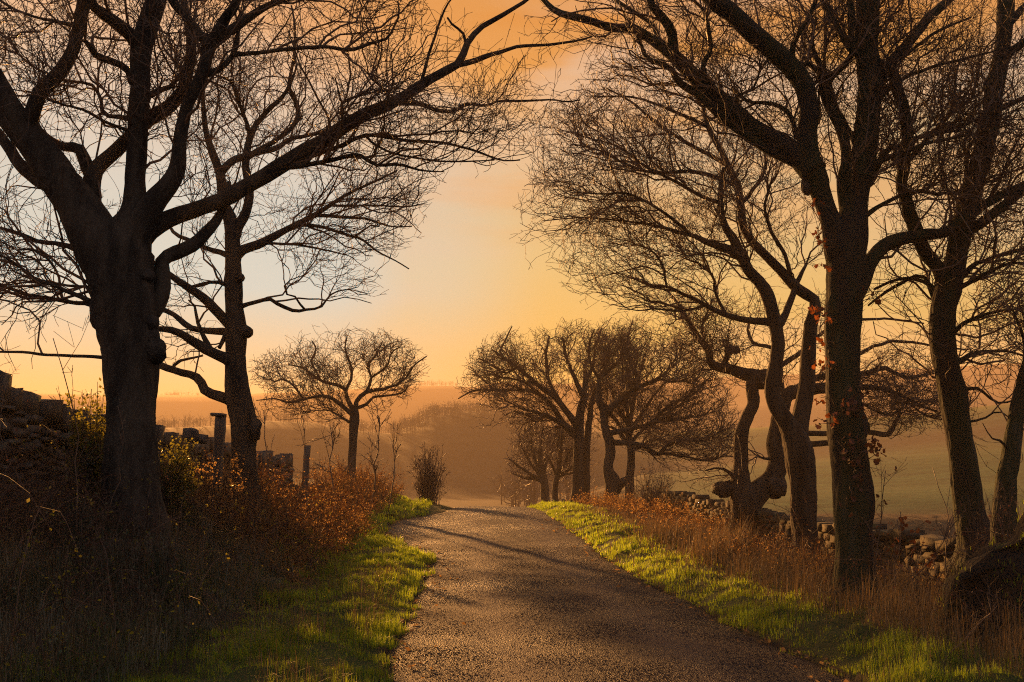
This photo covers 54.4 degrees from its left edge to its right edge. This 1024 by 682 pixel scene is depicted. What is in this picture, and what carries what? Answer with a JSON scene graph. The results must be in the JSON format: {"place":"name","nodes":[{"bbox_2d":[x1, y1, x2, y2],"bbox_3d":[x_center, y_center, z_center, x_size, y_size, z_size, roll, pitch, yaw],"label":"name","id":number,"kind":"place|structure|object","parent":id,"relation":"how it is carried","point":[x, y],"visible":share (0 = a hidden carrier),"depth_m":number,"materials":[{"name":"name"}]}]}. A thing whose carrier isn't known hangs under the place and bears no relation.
{"place":"outdoors","nodes":[
{"label":"outdoors","id":0,"kind":"place"},
{"bbox_2d":[0,364,1023,681],"bbox_3d":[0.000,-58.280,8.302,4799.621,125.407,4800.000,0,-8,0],"label":"ground","id":1,"kind":"structure","parent":0,"point":[474,458],"depth_m":180.49,"materials":[{"name":"plant"}]},
{"bbox_2d":[0,365,65,545],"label":"sapling","id":2,"kind":"object","parent":1,"relation":"on","point":[0,427],"visible":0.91,"depth_m":10.28,"materials":[{"name":"brown plant"}]},
{"bbox_2d":[46,305,113,543],"bbox_3d":[-4.836,0.912,10.623,1.055,2.662,0.641,-5,-9,31],"label":"sapling","id":3,"kind":"object","parent":1,"relation":"on","point":[63,372],"visible":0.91,"depth_m":10.65,"materials":[{"name":"brown plant"}]},
{"bbox_2d":[60,377,105,510],"bbox_3d":[-5.280,1.403,12.322,0.714,1.933,0.736,0,-8,0],"label":"holly bush","id":4,"kind":"object","parent":1,"relation":"on","point":[98,434],"visible":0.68,"depth_m":12.24,"materials":[{"name":"green plant"}]},
{"bbox_2d":[0,399,218,573],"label":"bramble tangle","id":5,"kind":"object","parent":1,"relation":"on","point":[42,495],"visible":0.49,"depth_m":10.24,"materials":[{"name":"brown plant"}]},
{"bbox_2d":[0,490,225,681],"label":"bramble tangle","id":6,"kind":"object","parent":1,"relation":"on","point":[74,591],"visible":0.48,"depth_m":9.16,"materials":[{"name":"brown plant"}]},
{"bbox_2d":[0,472,227,624],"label":"bramble tangle","id":7,"kind":"object","parent":1,"relation":"on","point":[107,536],"visible":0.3,"depth_m":10.07,"materials":[{"name":"brown plant"}]},
{"bbox_2d":[0,370,294,521],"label":"drystone wall","id":8,"kind":"structure","parent":1,"relation":"on","point":[38,410],"depth_m":12.30,"materials":[{"name":"grey stone"}]},
{"bbox_2d":[0,455,301,681],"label":"grass","id":9,"kind":"structure","parent":1,"relation":"on","point":[167,631],"depth_m":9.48,"materials":[{"name":"plant"}]},
{"bbox_2d":[158,436,203,524],"bbox_3d":[-4.707,1.926,13.737,0.851,1.275,0.963,0,-8,0],"label":"holly bush","id":10,"kind":"object","parent":1,"relation":"on","point":[177,494],"visible":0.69,"depth_m":13.68,"materials":[{"name":"green plant"}]},
{"bbox_2d":[160,390,202,394],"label":"wood","id":11,"kind":"object","parent":1,"relation":"on","point":[175,393],"visible":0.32,"depth_m":895.03,"materials":[{"name":"orange plant"}]},
{"bbox_2d":[0,425,377,681],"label":"bramble arches","id":12,"kind":"structure","parent":1,"relation":"on","point":[58,592],"depth_m":8.81,"materials":[{"name":"brown plant"}]},
{"bbox_2d":[182,427,198,442],"bbox_3d":[-5.014,1.468,15.546,0.240,0.237,0.188,3,-6,24],"label":"boulder","id":13,"kind":"object","parent":1,"relation":"on","point":[189,433],"visible":0.88,"depth_m":15.48,"materials":[{"name":"grey stone"}]},
{"bbox_2d":[196,434,208,443],"bbox_3d":[-4.881,1.542,15.645,0.215,0.157,0.170,12,-13,-32],"label":"boulder","id":14,"kind":"object","parent":1,"relation":"on","point":[201,439],"visible":0.86,"depth_m":15.58,"materials":[{"name":"grey stone"}]},
{"bbox_2d":[208,413,226,517],"bbox_3d":[-4.773,2.204,16.047,0.258,2.085,0.228,0,-8,0],"label":"gatepost","id":15,"kind":"object","parent":1,"relation":"on","point":[219,430],"visible":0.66,"depth_m":16.07,"materials":[{"name":"brown wood"}]},
{"bbox_2d":[185,450,251,543],"bbox_3d":[-4.479,2.324,14.820,1.092,1.402,1.133,0,-8,0],"label":"bramble bush","id":16,"kind":"object","parent":1,"relation":"on","point":[224,490],"visible":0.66,"depth_m":14.79,"materials":[{"name":"brown plant"}]},
{"bbox_2d":[0,528,436,681],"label":"grass","id":17,"kind":"structure","parent":1,"relation":"on","point":[389,625],"depth_m":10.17,"materials":[{"name":"green plant"}]},
{"bbox_2d":[47,440,396,583],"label":"bramble arches","id":18,"kind":"structure","parent":1,"relation":"on","point":[306,536],"depth_m":15.25,"materials":[{"name":"brown plant"}]},
{"bbox_2d":[253,383,283,505],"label":"sapling","id":19,"kind":"object","parent":1,"relation":"on","point":[264,431],"visible":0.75,"depth_m":20.18,"materials":[{"name":"brown plant"}]},
{"bbox_2d":[156,408,390,435],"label":"wood","id":20,"kind":"object","parent":1,"relation":"on","point":[288,416],"visible":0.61,"depth_m":283.69,"materials":[{"name":"brown plant"}]},
{"bbox_2d":[160,446,395,584],"bbox_3d":[-4.570,3.413,18.745,4.622,3.080,10.889,0,-8,0],"label":"bracken","id":21,"kind":"object","parent":1,"relation":"on","point":[315,522],"visible":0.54,"depth_m":16.99,"materials":[{"name":"brown plant"}]},
{"bbox_2d":[129,1,442,523],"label":"oak tree","id":22,"kind":"object","parent":1,"relation":"on","point":[236,332],"visible":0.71,"depth_m":18.09,"materials":[{"name":"brown plant"}]},
{"bbox_2d":[0,0,591,551],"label":"oak tree","id":23,"kind":"object","parent":1,"relation":"on","point":[126,282],"visible":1,"depth_m":12.44,"materials":[{"name":"brown plant"}]},
{"bbox_2d":[279,398,330,505],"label":"sapling","id":24,"kind":"object","parent":1,"relation":"on","point":[305,451],"visible":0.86,"depth_m":20.72,"materials":[{"name":"brown plant"}]},
{"bbox_2d":[301,445,310,513],"bbox_3d":[-5.144,3.699,24.722,0.218,2.215,0.170,0,-8,0],"label":"fence post","id":25,"kind":"object","parent":1,"relation":"on","point":[307,459],"visible":0.39,"depth_m":24.74,"materials":[{"name":"brown wood"}]},
{"bbox_2d":[296,403,359,510],"bbox_3d":[-4.932,3.334,27.190,1.656,3.303,1.248,-7,-11,42],"label":"sapling","id":26,"kind":"object","parent":1,"relation":"on","point":[333,435],"visible":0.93,"depth_m":26.94,"materials":[{"name":"brown plant"}]},
{"bbox_2d":[247,324,430,487],"bbox_3d":[-6.315,2.371,36.143,6.701,5.995,3.741,0,-8,0],"label":"oak tree","id":27,"kind":"object","parent":1,"relation":"on","point":[352,412],"visible":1,"depth_m":35.94,"materials":[{"name":"brown plant"}]},
{"bbox_2d":[273,452,413,534],"bbox_3d":[-5.472,4.838,32.490,4.215,2.733,19.576,1,-8,-4],"label":"bracken","id":28,"kind":"object","parent":1,"relation":"on","point":[362,481],"visible":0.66,"depth_m":31.94,"materials":[{"name":"brown plant"}]},
{"bbox_2d":[356,394,391,510],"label":"sapling","id":29,"kind":"object","parent":1,"relation":"on","point":[371,459],"visible":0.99,"depth_m":29.67,"materials":[{"name":"brown plant"}]},
{"bbox_2d":[347,492,433,540],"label":"grass","id":30,"kind":"structure","parent":1,"relation":"on","point":[410,504],"depth_m":31.58,"materials":[{"name":"green plant"}]},
{"bbox_2d":[387,425,400,511],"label":"sapling","id":31,"kind":"object","parent":1,"relation":"on","point":[394,473],"visible":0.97,"depth_m":31.70,"materials":[{"name":"brown plant"}]},
{"bbox_2d":[406,442,451,503],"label":"thorn bush","id":32,"kind":"object","parent":1,"relation":"on","point":[426,486],"visible":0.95,"depth_m":39.44,"materials":[{"name":"brown plant"}]},
{"bbox_2d":[400,380,457,386],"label":"wood","id":33,"kind":"object","parent":1,"relation":"on","point":[424,383],"visible":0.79,"depth_m":898.55,"materials":[{"name":"orange plant"}]},
{"bbox_2d":[387,397,538,440],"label":"wood","id":34,"kind":"object","parent":1,"relation":"on","point":[434,411],"visible":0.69,"depth_m":273.62,"materials":[{"name":"brown plant"}]},
{"bbox_2d":[503,409,569,501],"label":"oak tree","id":35,"kind":"object","parent":1,"relation":"on","point":[539,466],"visible":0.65,"depth_m":59.34,"materials":[{"name":"brown plant"}]},
{"bbox_2d":[455,317,625,502],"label":"oak tree","id":36,"kind":"object","parent":1,"relation":"on","point":[581,459],"visible":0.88,"depth_m":45.84,"materials":[{"name":"brown plant"}]},
{"bbox_2d":[487,446,603,506],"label":"bush","id":37,"kind":"object","parent":1,"relation":"on","point":[531,493],"visible":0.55,"depth_m":130.19,"materials":[{"name":"brown plant"}]},
{"bbox_2d":[542,413,601,501],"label":"oak tree","id":38,"kind":"object","parent":1,"relation":"on","point":[561,464],"visible":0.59,"depth_m":52.42,"materials":[{"name":"brown plant"}]},
{"bbox_2d":[577,325,705,502],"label":"oak tree","id":39,"kind":"object","parent":1,"relation":"on","point":[618,412],"visible":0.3,"depth_m":47.72,"materials":[{"name":"brown plant"}]},
{"bbox_2d":[625,453,675,512],"bbox_3d":[4.767,4.951,34.697,1.916,2.144,1.774,-2,-8,17],"label":"thorn bush","id":40,"kind":"object","parent":1,"relation":"on","point":[645,495],"visible":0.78,"depth_m":34.55,"materials":[{"name":"brown plant"}]},
{"bbox_2d":[558,312,757,501],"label":"oak tree","id":41,"kind":"object","parent":1,"relation":"on","point":[613,481],"visible":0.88,"depth_m":40.72,"materials":[{"name":"brown plant"}]},
{"bbox_2d":[510,55,852,569],"bbox_3d":[3.460,-0.517,19.834,7.046,10.474,5.032,0,-8,0],"label":"oak tree","id":42,"kind":"object","parent":1,"relation":"on","point":[799,457],"visible":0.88,"depth_m":19.81,"materials":[{"name":"brown plant"}]},
{"bbox_2d":[698,475,760,533],"bbox_3d":[5.321,4.054,24.165,1.532,1.632,1.550,0,-8,0],"label":"thorn bush","id":43,"kind":"object","parent":1,"relation":"on","point":[724,514],"visible":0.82,"depth_m":23.97,"materials":[{"name":"brown plant"}]},
{"bbox_2d":[562,486,944,595],"bbox_3d":[4.322,5.203,27.557,4.114,2.299,28.721,0,-8,-3],"label":"bracken","id":44,"kind":"object","parent":1,"relation":"on","point":[622,505],"visible":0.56,"depth_m":26.84,"materials":[{"name":"brown plant"}]},
{"bbox_2d":[519,0,1023,600],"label":"oak tree","id":45,"kind":"object","parent":1,"relation":"on","point":[851,264],"visible":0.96,"depth_m":14.05,"materials":[{"name":"brown plant"}]},
{"bbox_2d":[527,500,1023,681],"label":"grass","id":46,"kind":"structure","parent":1,"relation":"on","point":[720,597],"depth_m":11.56,"materials":[{"name":"green plant"}]},
{"bbox_2d":[768,497,817,556],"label":"sapling","id":47,"kind":"object","parent":1,"relation":"on","point":[797,519],"visible":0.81,"depth_m":17.10,"materials":[{"name":"brown plant"}]},
{"bbox_2d":[607,254,986,539],"bbox_3d":[7.430,1.411,25.173,9.937,7.407,3.598,0,-8,0],"label":"oak tree","id":48,"kind":"object","parent":1,"relation":"on","point":[770,482],"visible":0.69,"depth_m":25.10,"materials":[{"name":"brown plant"}]},
{"bbox_2d":[652,491,955,594],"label":"drystone wall","id":49,"kind":"structure","parent":1,"relation":"on","point":[929,539],"depth_m":17.85,"materials":[{"name":"stone"}]},
{"bbox_2d":[631,509,1023,677],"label":"grass","id":50,"kind":"structure","parent":1,"relation":"on","point":[886,595],"depth_m":12.27,"materials":[{"name":"brown plant"}]},
{"bbox_2d":[678,498,1023,637],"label":"bramble tangle","id":51,"kind":"object","parent":1,"relation":"on","point":[829,573],"visible":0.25,"depth_m":15.22,"materials":[{"name":"brown plant"}]},
{"bbox_2d":[724,498,1023,648],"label":"bramble arches","id":52,"kind":"structure","parent":1,"relation":"on","point":[937,606],"depth_m":12.24,"materials":[{"name":"brown plant"}]},
{"bbox_2d":[848,457,906,598],"bbox_3d":[4.870,2.457,13.239,0.965,2.125,0.638,0,-8,0],"label":"sapling","id":53,"kind":"object","parent":1,"relation":"on","point":[877,495],"visible":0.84,"depth_m":13.16,"materials":[{"name":"brown plant"}]},
{"bbox_2d":[886,512,933,602],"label":"sapling","id":54,"kind":"object","parent":1,"relation":"on","point":[900,518],"visible":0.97,"depth_m":12.36,"materials":[{"name":"brown plant"}]},
{"bbox_2d":[797,0,1023,576],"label":"oak tree","id":55,"kind":"object","parent":1,"relation":"on","point":[945,293],"visible":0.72,"depth_m":14.37,"materials":[{"name":"brown plant"}]},
{"bbox_2d":[905,526,935,593],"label":"sapling","id":56,"kind":"object","parent":1,"relation":"on","point":[915,542],"visible":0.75,"depth_m":12.62,"materials":[{"name":"brown plant"}]},
{"bbox_2d":[892,497,970,603],"bbox_3d":[4.985,2.499,11.777,1.003,1.348,0.404,0,-8,0],"label":"sapling","id":57,"kind":"object","parent":1,"relation":"on","point":[956,511],"visible":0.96,"depth_m":11.86,"materials":[{"name":"brown plant"}]},
{"bbox_2d":[931,469,999,574],"bbox_3d":[5.766,2.651,12.721,0.571,2.067,1.050,0,-8,0],"label":"sapling","id":58,"kind":"object","parent":1,"relation":"on","point":[943,534],"visible":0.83,"depth_m":13.03,"materials":[{"name":"brown plant"}]},
{"bbox_2d":[943,565,999,660],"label":"sapling","id":59,"kind":"object","parent":1,"relation":"on","point":[976,611],"visible":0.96,"depth_m":8.56,"materials":[{"name":"brown plant"}]},
{"bbox_2d":[928,492,1023,642],"bbox_3d":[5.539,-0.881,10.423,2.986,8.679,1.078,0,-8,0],"label":"boulder","id":60,"kind":"object","parent":1,"relation":"on","point":[995,561],"visible":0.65,"depth_m":9.78,"materials":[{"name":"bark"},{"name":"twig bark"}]},
{"bbox_2d":[959,253,1023,542],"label":"oak tree","id":61,"kind":"object","parent":1,"relation":"on","point":[1008,465],"visible":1,"depth_m":13.03,"materials":[{"name":"brown plant"}]},
{"bbox_2d":[964,479,1023,553],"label":"thorn bush","id":62,"kind":"object","parent":1,"relation":"on","point":[995,524],"visible":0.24,"depth_m":12.31,"materials":[{"name":"brown plant"}]},
{"bbox_2d":[0,0,1023,394],"label":"sky","id":63,"kind":"structure","parent":0,"point":[466,281],"materials":[{"name":"orange"}]},
{"bbox_2d":[382,506,857,681],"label":"road","id":64,"kind":"structure","parent":0,"point":[495,527],"depth_m":11.57,"materials":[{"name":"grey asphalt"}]},
{"bbox_2d":[377,518,852,681],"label":"fallen leaves","id":65,"kind":"object","parent":64,"relation":"on","point":[745,630],"visible":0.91,"depth_m":12.14,"materials":[{"name":"brown plant"}]}
]}

